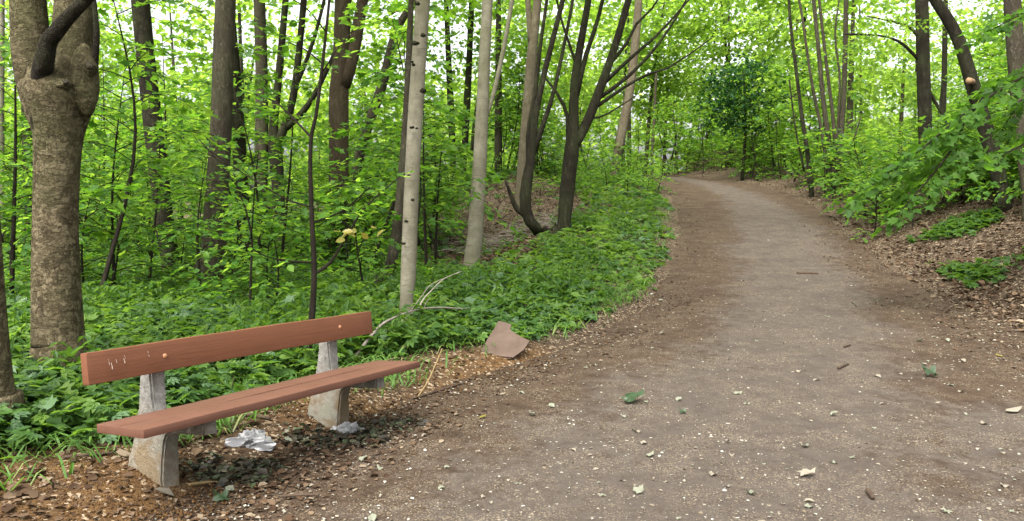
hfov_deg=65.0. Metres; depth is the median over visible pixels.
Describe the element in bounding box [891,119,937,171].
bank shrub
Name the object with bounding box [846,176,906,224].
bank shrub
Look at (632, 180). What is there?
verge shrub
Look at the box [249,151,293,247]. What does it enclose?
maple sapling
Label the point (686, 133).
crest shrub
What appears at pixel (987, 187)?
bank top shrub
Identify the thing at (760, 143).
crest shrub
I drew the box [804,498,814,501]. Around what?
fallen leaf
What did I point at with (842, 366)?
stick
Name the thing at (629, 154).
mound shrub
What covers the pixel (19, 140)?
maple sapling
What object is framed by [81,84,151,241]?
maple sapling
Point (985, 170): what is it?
bank top shrub
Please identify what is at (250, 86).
maple sapling
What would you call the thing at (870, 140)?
bank shrub
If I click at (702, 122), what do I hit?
bend sapling
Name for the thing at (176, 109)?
maple sapling
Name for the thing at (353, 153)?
maple sapling
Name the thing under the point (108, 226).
shrub
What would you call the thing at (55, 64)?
forked tree
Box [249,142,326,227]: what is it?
maple sapling
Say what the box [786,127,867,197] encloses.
bank shrub
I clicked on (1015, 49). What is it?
mottled tree
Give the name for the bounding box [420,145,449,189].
mound shrub
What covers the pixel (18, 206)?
shrub
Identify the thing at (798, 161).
crest shrub
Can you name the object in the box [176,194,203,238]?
shrub
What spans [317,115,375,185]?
maple sapling
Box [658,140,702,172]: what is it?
crest shrub
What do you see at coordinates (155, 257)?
shrub
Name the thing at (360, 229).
shrub
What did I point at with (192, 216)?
shrub
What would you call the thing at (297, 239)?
shrub
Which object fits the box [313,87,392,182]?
maple sapling
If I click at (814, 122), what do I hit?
crest shrub
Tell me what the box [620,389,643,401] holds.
fallen leaf
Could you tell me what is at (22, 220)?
shrub
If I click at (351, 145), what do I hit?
maple sapling
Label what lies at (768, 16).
background tree
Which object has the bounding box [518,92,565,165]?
mound shrub
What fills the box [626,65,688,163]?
bend sapling
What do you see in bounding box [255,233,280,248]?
shrub
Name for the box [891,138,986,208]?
bank shrub
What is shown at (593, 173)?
verge shrub
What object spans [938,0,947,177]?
thin right tree
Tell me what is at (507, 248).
hollow litter
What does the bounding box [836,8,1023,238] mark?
maple tree
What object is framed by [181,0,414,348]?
thin sapling
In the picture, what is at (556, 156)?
verge shrub
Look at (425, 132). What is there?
maple sapling
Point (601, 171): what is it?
verge shrub
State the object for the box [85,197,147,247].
shrub
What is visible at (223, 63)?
broad tree
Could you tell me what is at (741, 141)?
crest shrub
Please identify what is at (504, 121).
maple sapling
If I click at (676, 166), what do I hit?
crest shrub
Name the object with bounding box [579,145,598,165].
mound shrub
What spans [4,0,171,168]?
background tree
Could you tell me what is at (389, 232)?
shrub
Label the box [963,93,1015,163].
bank top shrub
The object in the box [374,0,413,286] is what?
leaning grey stem
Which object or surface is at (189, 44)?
maple sapling
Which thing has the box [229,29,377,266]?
maple sapling
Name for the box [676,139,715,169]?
crest shrub
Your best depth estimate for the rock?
7.16 m
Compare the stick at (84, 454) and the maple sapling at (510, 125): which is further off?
the maple sapling at (510, 125)
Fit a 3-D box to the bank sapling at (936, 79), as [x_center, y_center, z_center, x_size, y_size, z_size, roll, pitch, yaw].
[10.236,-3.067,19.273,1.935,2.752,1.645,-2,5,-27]
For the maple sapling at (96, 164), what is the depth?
26.53 m
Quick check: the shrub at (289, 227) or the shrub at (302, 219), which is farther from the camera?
the shrub at (289, 227)
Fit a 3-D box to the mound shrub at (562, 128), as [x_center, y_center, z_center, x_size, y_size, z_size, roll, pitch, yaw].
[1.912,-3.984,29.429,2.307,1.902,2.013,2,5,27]
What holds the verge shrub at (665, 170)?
on the ground at (540, 346)
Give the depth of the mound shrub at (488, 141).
36.95 m
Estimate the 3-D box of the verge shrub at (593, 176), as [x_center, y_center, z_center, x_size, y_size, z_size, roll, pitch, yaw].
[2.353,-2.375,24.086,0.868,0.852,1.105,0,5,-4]
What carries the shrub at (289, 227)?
on the ground at (540, 346)
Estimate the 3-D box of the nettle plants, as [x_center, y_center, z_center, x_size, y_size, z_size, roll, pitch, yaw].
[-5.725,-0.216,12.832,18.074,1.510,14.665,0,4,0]
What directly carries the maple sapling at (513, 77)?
on the ground at (540, 346)
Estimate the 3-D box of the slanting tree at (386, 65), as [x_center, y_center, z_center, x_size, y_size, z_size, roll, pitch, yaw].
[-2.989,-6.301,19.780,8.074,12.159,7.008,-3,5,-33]
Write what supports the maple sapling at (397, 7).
on the ground at (540, 346)
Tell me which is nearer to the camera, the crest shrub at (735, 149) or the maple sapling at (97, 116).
the maple sapling at (97, 116)
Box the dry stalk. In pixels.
[418,349,441,395]
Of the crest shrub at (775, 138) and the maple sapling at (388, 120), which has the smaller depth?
the maple sapling at (388, 120)
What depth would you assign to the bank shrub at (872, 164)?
20.79 m
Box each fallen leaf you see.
[155,487,173,495]
[212,489,228,500]
[225,485,233,490]
[368,513,376,520]
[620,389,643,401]
[633,485,643,493]
[797,468,814,475]
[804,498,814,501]
[921,362,938,375]
[1006,406,1021,411]
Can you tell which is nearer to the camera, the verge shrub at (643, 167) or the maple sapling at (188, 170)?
the maple sapling at (188, 170)
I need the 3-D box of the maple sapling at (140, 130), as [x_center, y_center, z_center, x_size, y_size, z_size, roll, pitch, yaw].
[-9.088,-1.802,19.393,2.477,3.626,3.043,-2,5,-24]
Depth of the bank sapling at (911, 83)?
22.20 m
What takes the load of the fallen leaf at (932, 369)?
on the path
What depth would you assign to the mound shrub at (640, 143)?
33.25 m
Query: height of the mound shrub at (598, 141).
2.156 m
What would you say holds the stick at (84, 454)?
on the ground at (540, 346)
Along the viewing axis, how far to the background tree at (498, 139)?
25.88 m
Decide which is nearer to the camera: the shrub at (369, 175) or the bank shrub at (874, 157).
the bank shrub at (874, 157)
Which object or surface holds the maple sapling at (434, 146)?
on the ground at (540, 346)
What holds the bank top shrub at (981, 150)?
on the ground at (540, 346)
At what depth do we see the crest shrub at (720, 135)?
38.31 m
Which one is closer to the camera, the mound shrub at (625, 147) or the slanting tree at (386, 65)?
the slanting tree at (386, 65)
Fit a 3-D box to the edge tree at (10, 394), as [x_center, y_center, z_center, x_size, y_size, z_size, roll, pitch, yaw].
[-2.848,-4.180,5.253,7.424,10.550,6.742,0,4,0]
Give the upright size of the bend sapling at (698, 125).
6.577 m
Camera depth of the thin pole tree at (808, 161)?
23.70 m
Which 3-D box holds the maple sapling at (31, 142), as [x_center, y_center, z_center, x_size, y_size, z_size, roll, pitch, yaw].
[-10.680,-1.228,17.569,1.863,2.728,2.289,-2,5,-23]
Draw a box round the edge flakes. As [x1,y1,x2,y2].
[196,191,1023,451]
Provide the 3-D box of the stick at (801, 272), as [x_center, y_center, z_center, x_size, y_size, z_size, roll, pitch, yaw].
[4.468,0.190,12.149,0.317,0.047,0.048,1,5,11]
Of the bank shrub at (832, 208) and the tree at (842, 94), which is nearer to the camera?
the bank shrub at (832, 208)
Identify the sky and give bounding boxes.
[5,0,1021,201]
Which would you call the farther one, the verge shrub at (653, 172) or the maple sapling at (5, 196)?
the verge shrub at (653, 172)
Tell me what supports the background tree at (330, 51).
on the ground at (540, 346)
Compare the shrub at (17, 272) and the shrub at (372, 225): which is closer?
the shrub at (17, 272)
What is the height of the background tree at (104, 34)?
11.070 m
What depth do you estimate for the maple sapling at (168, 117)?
26.57 m
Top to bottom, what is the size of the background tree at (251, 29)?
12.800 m
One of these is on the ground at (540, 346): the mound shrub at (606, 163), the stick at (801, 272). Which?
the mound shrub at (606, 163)
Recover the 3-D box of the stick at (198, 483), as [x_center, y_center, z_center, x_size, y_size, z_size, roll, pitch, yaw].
[-1.602,1.151,4.161,0.154,0.036,0.031,-4,6,-42]
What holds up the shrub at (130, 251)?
on the ground at (540, 346)
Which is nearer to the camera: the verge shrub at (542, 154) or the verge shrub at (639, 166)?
the verge shrub at (542, 154)
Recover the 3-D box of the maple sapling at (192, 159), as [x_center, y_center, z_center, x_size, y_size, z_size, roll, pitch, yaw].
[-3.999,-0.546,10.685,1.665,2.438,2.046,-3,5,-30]
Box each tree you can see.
[0,0,4,238]
[0,218,25,446]
[4,0,130,178]
[4,0,139,192]
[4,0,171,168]
[4,77,21,172]
[9,0,99,376]
[21,104,32,242]
[92,0,268,218]
[131,0,252,280]
[163,0,328,183]
[168,0,333,175]
[189,0,235,290]
[199,0,326,242]
[232,20,250,267]
[247,0,433,203]
[266,0,370,245]
[287,13,437,198]
[327,0,436,257]
[348,0,415,241]
[368,0,512,189]
[377,0,554,170]
[394,0,543,186]
[399,0,429,317]
[427,0,615,164]
[437,0,567,207]
[454,0,618,147]
[463,0,513,267]
[466,0,603,143]
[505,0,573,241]
[540,4,618,163]
[546,0,711,234]
[548,0,695,166]
[559,0,685,178]
[572,0,693,171]
[599,0,719,173]
[603,0,731,175]
[625,0,789,163]
[638,0,775,162]
[645,23,713,168]
[650,73,656,175]
[663,0,789,166]
[689,50,790,180]
[715,0,894,165]
[723,7,815,164]
[730,0,900,139]
[738,0,863,158]
[739,0,941,165]
[787,0,813,196]
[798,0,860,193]
[798,9,907,165]
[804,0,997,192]
[818,67,917,155]
[836,2,992,162]
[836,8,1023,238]
[877,26,959,151]
[885,53,976,130]
[929,0,1012,212]
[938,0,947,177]
[938,0,1023,90]
[941,8,1023,101]
[947,1,1023,106]
[951,13,1005,111]
[978,0,1023,59]
[996,4,1023,72]
[1003,0,1023,221]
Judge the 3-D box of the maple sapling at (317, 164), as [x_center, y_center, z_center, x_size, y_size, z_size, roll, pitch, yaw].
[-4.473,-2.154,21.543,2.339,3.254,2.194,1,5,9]
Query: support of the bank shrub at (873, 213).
on the ground at (540, 346)
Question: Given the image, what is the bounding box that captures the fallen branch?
[351,271,468,361]
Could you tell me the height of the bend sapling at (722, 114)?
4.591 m
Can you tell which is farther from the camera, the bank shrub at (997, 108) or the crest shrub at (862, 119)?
the crest shrub at (862, 119)
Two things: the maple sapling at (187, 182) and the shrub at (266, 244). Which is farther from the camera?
the maple sapling at (187, 182)
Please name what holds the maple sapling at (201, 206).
on the ground at (540, 346)
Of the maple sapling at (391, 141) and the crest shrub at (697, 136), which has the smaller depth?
the maple sapling at (391, 141)
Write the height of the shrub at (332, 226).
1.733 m
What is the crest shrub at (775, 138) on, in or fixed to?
on the ground at (540, 346)
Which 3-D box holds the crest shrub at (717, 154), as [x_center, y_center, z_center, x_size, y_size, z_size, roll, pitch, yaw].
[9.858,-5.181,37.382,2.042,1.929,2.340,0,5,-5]
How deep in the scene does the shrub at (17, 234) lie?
13.54 m
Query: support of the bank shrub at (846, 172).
on the ground at (540, 346)
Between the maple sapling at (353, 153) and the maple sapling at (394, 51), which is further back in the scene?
the maple sapling at (353, 153)
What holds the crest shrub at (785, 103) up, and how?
on the ground at (540, 346)
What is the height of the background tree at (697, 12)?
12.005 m
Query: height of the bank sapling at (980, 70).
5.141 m
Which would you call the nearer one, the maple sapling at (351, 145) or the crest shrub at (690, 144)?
the maple sapling at (351, 145)
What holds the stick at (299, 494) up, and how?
on the path
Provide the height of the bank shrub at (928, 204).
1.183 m
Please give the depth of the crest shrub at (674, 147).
38.80 m
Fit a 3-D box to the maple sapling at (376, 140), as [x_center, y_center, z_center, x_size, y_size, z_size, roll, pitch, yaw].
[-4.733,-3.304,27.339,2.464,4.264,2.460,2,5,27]
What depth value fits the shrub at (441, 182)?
18.50 m
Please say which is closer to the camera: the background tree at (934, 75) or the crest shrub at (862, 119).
the crest shrub at (862, 119)
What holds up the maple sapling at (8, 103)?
on the ground at (540, 346)
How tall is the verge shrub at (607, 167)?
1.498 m
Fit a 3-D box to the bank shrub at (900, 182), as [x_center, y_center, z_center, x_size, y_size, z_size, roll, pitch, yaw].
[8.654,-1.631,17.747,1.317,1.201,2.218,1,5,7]
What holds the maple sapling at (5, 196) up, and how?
on the ground at (540, 346)
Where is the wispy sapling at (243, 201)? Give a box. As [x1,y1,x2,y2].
[189,138,277,305]
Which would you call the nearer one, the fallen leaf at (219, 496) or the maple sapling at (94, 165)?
the fallen leaf at (219, 496)
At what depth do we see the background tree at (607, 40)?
42.83 m
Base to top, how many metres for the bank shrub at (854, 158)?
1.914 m
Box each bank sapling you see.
[879,71,955,178]
[897,73,964,177]
[897,108,945,170]
[911,87,959,123]
[932,27,1007,128]
[933,88,970,124]
[937,60,990,111]
[947,56,1007,125]
[956,61,1003,109]
[967,14,1008,110]
[990,26,1023,111]
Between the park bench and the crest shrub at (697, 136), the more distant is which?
the crest shrub at (697, 136)
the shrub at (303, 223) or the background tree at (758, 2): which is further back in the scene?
the background tree at (758, 2)
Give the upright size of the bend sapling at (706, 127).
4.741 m
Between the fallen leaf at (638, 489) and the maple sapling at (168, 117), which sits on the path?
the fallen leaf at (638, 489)
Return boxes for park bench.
[80,311,419,487]
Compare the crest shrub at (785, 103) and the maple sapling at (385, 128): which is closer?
the maple sapling at (385, 128)
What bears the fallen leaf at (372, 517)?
on the path
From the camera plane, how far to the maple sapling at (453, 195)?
16.92 m
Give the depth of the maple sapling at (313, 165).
17.41 m
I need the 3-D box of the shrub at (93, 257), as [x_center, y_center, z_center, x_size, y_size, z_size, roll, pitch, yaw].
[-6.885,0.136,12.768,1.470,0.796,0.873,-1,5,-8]
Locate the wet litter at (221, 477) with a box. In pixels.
[178,416,431,488]
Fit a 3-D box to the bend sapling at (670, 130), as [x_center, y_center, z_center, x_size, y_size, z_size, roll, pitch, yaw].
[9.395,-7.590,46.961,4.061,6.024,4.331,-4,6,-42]
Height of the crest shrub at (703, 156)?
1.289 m
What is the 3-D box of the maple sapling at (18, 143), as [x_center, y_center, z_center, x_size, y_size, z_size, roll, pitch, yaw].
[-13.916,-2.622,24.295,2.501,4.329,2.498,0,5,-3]
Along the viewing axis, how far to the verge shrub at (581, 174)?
23.19 m
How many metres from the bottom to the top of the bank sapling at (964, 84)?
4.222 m
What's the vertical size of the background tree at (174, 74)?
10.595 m
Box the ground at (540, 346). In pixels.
[0,166,1023,520]
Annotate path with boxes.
[138,177,1023,520]
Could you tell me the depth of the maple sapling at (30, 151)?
15.72 m
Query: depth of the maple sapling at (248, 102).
21.12 m
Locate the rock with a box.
[481,321,529,358]
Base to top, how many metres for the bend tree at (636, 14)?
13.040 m
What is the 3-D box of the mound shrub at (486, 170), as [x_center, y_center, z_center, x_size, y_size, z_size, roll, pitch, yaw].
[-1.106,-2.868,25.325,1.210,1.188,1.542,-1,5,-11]
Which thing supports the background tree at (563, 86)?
on the ground at (540, 346)
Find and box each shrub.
[0,170,165,290]
[0,172,86,263]
[0,194,31,258]
[1,215,31,272]
[2,219,30,250]
[2,228,30,260]
[3,251,29,279]
[4,202,129,279]
[4,272,21,284]
[5,187,23,237]
[5,188,28,237]
[30,213,108,255]
[79,205,181,289]
[79,207,145,246]
[80,245,119,278]
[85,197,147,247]
[96,202,183,254]
[107,240,144,262]
[108,219,197,281]
[110,194,177,245]
[115,196,194,255]
[121,228,178,259]
[123,219,201,280]
[132,207,239,275]
[145,200,285,305]
[146,226,234,274]
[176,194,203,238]
[177,191,229,239]
[180,178,253,232]
[188,200,330,307]
[194,249,265,281]
[218,199,348,305]
[225,230,271,274]
[227,209,278,246]
[229,216,290,250]
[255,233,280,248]
[261,216,325,261]
[265,214,334,267]
[268,169,387,260]
[276,213,305,246]
[279,180,437,296]
[281,184,383,269]
[298,205,386,276]
[316,200,381,263]
[325,172,441,266]
[341,233,379,266]
[347,205,391,244]
[349,184,420,242]
[350,196,388,234]
[353,250,400,284]
[363,164,396,217]
[365,156,426,204]
[372,171,460,243]
[418,183,467,244]
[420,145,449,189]
[424,99,489,171]
[435,200,467,223]
[450,154,493,192]
[458,127,493,171]
[462,153,495,184]
[470,102,517,170]
[476,68,554,159]
[487,97,520,166]
[487,151,514,178]
[488,75,555,166]
[497,119,565,173]
[502,66,568,165]
[512,131,562,175]
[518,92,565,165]
[532,178,553,194]
[535,135,564,170]
[536,144,579,182]
[539,125,591,175]
[547,147,563,173]
[547,156,596,192]
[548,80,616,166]
[553,127,609,171]
[575,183,592,198]
[576,165,608,184]
[577,167,604,194]
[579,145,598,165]
[582,146,637,189]
[592,152,624,174]
[592,161,614,181]
[595,137,639,175]
[607,144,641,168]
[607,159,644,188]
[612,172,644,196]
[623,110,659,174]
[625,150,670,184]
[629,157,646,175]
[633,166,664,194]
[639,95,702,176]
[640,161,666,189]
[640,161,678,193]
[647,108,692,175]
[653,98,702,173]
[655,159,687,176]
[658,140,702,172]
[661,139,708,172]
[669,145,698,169]
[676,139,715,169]
[677,102,728,172]
[681,102,727,170]
[685,64,761,165]
[690,146,717,168]
[701,128,742,169]
[704,106,739,166]
[704,154,726,170]
[707,108,753,146]
[709,139,742,167]
[717,141,750,166]
[718,76,775,164]
[718,134,760,167]
[719,132,761,165]
[720,92,783,180]
[722,60,786,174]
[728,131,778,173]
[729,148,782,180]
[730,132,785,176]
[734,122,786,162]
[735,73,808,174]
[739,96,778,165]
[746,57,820,164]
[751,106,796,178]
[752,58,854,180]
[756,144,818,176]
[759,94,806,166]
[760,144,804,168]
[764,130,801,165]
[776,49,867,139]
[781,141,825,184]
[782,73,851,155]
[782,129,832,179]
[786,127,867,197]
[796,114,836,162]
[798,72,874,142]
[804,136,872,200]
[812,120,888,185]
[812,130,866,186]
[817,131,910,215]
[822,159,881,199]
[822,182,883,215]
[823,159,879,188]
[829,107,867,130]
[833,135,928,214]
[835,85,880,138]
[838,138,888,186]
[842,168,914,224]
[843,179,907,242]
[845,143,880,176]
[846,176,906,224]
[855,151,914,191]
[863,163,904,210]
[865,130,915,169]
[873,116,985,214]
[877,171,945,226]
[881,160,922,202]
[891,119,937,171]
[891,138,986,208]
[911,90,1014,201]
[913,119,1015,198]
[914,104,1003,163]
[925,112,1018,195]
[942,117,1014,189]
[946,89,1017,170]
[956,121,1021,200]
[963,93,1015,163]
[963,121,1016,182]
[966,125,1018,201]
[975,139,1013,169]
[975,145,1018,194]
[981,95,1018,183]
[993,160,1020,201]
[1002,187,1021,203]
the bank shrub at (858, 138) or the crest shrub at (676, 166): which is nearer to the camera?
the bank shrub at (858, 138)
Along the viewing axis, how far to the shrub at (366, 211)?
18.70 m
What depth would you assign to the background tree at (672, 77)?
50.51 m
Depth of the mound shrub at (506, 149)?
33.43 m
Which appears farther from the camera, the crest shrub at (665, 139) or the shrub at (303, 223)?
the crest shrub at (665, 139)
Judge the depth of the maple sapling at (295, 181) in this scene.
29.17 m
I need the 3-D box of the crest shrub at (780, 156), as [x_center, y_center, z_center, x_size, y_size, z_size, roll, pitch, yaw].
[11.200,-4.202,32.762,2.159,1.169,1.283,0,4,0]
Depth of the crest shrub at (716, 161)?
36.06 m
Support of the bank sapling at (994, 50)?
on the ground at (540, 346)
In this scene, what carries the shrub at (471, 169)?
on the ground at (540, 346)
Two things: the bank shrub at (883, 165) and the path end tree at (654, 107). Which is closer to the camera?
the bank shrub at (883, 165)
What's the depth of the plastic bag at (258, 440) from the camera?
4.68 m
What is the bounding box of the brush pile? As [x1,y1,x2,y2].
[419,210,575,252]
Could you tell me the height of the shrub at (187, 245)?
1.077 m
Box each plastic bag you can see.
[225,428,275,450]
[326,421,364,434]
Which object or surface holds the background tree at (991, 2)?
on the ground at (540, 346)
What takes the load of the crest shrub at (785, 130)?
on the ground at (540, 346)
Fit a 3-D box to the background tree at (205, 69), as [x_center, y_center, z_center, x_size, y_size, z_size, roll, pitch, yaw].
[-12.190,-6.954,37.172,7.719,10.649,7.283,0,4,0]
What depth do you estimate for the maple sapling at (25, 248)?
11.07 m
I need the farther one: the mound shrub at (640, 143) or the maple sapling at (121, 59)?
the mound shrub at (640, 143)
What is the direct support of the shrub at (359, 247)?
on the ground at (540, 346)
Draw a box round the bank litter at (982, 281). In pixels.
[752,172,1023,331]
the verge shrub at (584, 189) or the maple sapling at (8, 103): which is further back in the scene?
the verge shrub at (584, 189)
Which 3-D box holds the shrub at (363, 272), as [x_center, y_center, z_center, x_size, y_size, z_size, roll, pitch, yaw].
[-1.958,-0.171,9.793,1.717,1.622,1.968,2,5,23]
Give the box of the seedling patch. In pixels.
[906,180,1023,288]
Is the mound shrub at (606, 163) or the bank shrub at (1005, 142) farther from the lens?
the mound shrub at (606, 163)
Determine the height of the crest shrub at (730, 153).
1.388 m
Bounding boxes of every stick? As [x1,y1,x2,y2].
[63,451,114,457]
[188,481,217,485]
[238,413,270,419]
[280,493,318,497]
[413,380,469,399]
[526,411,559,413]
[796,271,818,273]
[837,363,848,368]
[865,488,874,499]
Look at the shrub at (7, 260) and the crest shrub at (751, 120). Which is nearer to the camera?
the shrub at (7, 260)
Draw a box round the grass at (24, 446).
[0,199,678,491]
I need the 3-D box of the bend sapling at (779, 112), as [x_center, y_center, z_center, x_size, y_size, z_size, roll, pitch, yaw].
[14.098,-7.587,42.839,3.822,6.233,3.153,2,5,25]
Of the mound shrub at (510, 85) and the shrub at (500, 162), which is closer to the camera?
the shrub at (500, 162)
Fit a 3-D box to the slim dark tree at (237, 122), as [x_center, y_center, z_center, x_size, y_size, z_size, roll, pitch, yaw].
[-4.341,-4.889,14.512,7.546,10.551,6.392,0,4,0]
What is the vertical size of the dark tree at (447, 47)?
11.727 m
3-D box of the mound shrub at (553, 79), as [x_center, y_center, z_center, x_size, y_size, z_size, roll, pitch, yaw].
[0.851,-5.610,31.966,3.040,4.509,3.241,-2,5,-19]
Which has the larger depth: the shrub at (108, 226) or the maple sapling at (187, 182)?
the maple sapling at (187, 182)
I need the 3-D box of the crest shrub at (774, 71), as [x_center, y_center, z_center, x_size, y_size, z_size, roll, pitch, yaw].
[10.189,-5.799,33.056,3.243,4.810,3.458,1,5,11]
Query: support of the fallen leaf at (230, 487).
on the path
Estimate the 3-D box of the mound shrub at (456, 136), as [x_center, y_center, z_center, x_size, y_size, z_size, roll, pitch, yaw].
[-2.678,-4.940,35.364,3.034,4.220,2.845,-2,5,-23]
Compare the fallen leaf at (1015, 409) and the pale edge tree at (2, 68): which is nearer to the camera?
the fallen leaf at (1015, 409)
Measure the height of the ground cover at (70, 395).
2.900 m
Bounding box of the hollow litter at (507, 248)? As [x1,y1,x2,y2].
[382,172,609,273]
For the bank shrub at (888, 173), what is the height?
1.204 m
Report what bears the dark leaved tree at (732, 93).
on the ground at (540, 346)
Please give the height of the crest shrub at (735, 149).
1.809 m
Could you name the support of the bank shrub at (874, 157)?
on the ground at (540, 346)
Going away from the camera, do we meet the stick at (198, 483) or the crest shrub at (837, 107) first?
the stick at (198, 483)
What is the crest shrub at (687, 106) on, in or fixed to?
on the ground at (540, 346)
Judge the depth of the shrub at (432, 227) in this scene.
18.36 m
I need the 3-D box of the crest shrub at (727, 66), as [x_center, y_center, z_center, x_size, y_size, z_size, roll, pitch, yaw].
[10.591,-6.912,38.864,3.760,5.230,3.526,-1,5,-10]
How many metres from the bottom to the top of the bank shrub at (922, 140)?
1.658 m
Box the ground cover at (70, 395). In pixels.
[0,160,678,467]
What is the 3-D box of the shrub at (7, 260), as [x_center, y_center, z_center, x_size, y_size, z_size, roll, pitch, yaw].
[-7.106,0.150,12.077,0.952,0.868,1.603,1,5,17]
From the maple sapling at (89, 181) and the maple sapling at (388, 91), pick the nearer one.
the maple sapling at (89, 181)
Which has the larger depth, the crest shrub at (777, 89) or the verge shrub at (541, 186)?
the crest shrub at (777, 89)
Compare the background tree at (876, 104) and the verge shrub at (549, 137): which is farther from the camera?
the background tree at (876, 104)
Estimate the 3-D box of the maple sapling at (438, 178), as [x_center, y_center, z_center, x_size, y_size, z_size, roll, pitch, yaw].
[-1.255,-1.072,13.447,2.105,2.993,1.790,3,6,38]
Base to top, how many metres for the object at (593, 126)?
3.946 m
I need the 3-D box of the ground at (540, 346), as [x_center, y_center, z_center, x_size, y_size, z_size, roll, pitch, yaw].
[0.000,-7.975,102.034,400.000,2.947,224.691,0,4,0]
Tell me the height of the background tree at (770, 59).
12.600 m
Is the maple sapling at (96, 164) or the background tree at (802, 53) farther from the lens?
the background tree at (802, 53)
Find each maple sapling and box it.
[0,4,153,298]
[0,12,32,198]
[0,57,233,284]
[0,112,32,258]
[0,177,22,186]
[0,193,21,202]
[1,116,104,227]
[2,141,32,231]
[4,102,22,193]
[5,138,21,207]
[6,103,87,202]
[13,94,116,239]
[15,0,236,294]
[17,123,127,226]
[79,169,109,240]
[80,108,127,204]
[80,136,120,208]
[80,168,108,230]
[81,32,189,247]
[81,76,139,216]
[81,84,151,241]
[81,113,184,244]
[84,101,205,276]
[86,130,179,251]
[91,110,188,205]
[100,7,252,211]
[108,170,153,245]
[112,96,204,217]
[134,135,205,235]
[143,72,208,214]
[146,12,291,263]
[146,127,279,292]
[153,156,231,254]
[161,71,336,267]
[174,152,204,204]
[175,69,272,204]
[179,174,203,217]
[193,82,280,178]
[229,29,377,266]
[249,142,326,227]
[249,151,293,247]
[283,134,328,226]
[285,160,321,227]
[288,110,328,211]
[293,120,387,215]
[297,118,366,196]
[301,120,380,196]
[301,156,354,213]
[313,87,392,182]
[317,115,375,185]
[317,115,379,212]
[320,0,502,272]
[323,117,397,231]
[323,158,389,251]
[329,62,516,266]
[337,93,489,248]
[349,4,464,248]
[349,74,401,183]
[349,100,400,181]
[351,123,434,203]
[364,140,399,197]
[367,83,456,201]
[371,103,490,266]
[376,94,489,244]
[383,137,466,258]
[393,122,440,158]
[426,137,470,240]
[471,86,521,154]
[488,35,565,170]
[488,67,562,151]
[489,49,554,143]
[490,65,556,169]
[497,51,564,142]
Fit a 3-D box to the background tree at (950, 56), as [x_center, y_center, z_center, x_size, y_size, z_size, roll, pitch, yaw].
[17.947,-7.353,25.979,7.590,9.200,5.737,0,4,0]
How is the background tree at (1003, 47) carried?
on the ground at (540, 346)
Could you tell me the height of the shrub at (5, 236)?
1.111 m
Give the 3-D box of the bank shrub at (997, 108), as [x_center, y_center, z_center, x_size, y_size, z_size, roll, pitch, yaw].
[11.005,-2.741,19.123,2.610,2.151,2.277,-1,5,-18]
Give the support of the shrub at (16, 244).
on the ground at (540, 346)
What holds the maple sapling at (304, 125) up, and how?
on the ground at (540, 346)
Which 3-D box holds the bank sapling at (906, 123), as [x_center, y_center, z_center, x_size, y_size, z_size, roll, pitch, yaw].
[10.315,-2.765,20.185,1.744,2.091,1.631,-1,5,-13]
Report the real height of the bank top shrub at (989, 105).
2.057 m
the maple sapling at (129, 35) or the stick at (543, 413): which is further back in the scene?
the maple sapling at (129, 35)
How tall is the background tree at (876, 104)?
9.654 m
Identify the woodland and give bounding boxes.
[4,54,961,212]
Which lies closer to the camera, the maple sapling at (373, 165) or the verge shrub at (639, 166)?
the maple sapling at (373, 165)
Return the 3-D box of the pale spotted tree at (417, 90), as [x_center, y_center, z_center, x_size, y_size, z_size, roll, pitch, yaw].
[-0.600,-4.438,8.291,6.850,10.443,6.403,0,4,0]
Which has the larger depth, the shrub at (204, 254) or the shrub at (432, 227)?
the shrub at (432, 227)
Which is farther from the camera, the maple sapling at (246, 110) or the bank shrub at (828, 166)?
the bank shrub at (828, 166)
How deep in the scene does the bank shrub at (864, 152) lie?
25.48 m
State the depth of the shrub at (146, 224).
16.81 m
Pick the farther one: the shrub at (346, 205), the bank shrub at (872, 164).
the bank shrub at (872, 164)
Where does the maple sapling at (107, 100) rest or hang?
on the ground at (540, 346)
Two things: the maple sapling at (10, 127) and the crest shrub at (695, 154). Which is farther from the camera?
the crest shrub at (695, 154)
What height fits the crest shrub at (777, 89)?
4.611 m
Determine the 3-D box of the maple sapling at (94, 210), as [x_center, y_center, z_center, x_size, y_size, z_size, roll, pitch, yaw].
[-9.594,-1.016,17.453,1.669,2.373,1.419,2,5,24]
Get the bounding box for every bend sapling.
[581,104,619,157]
[595,120,637,165]
[605,110,654,164]
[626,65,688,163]
[639,81,703,168]
[663,66,724,168]
[674,68,724,162]
[678,95,735,168]
[698,81,759,154]
[750,69,814,166]
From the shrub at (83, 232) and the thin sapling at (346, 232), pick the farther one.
the shrub at (83, 232)
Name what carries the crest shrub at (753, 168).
on the ground at (540, 346)
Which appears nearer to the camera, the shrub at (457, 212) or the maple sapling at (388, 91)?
the shrub at (457, 212)
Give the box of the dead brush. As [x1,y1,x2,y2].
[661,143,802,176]
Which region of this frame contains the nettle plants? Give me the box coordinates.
[3,199,646,382]
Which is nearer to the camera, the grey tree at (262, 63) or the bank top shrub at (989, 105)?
the bank top shrub at (989, 105)
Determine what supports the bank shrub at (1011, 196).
on the ground at (540, 346)
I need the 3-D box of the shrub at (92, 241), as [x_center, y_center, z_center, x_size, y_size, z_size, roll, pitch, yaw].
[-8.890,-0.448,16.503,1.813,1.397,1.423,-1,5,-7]

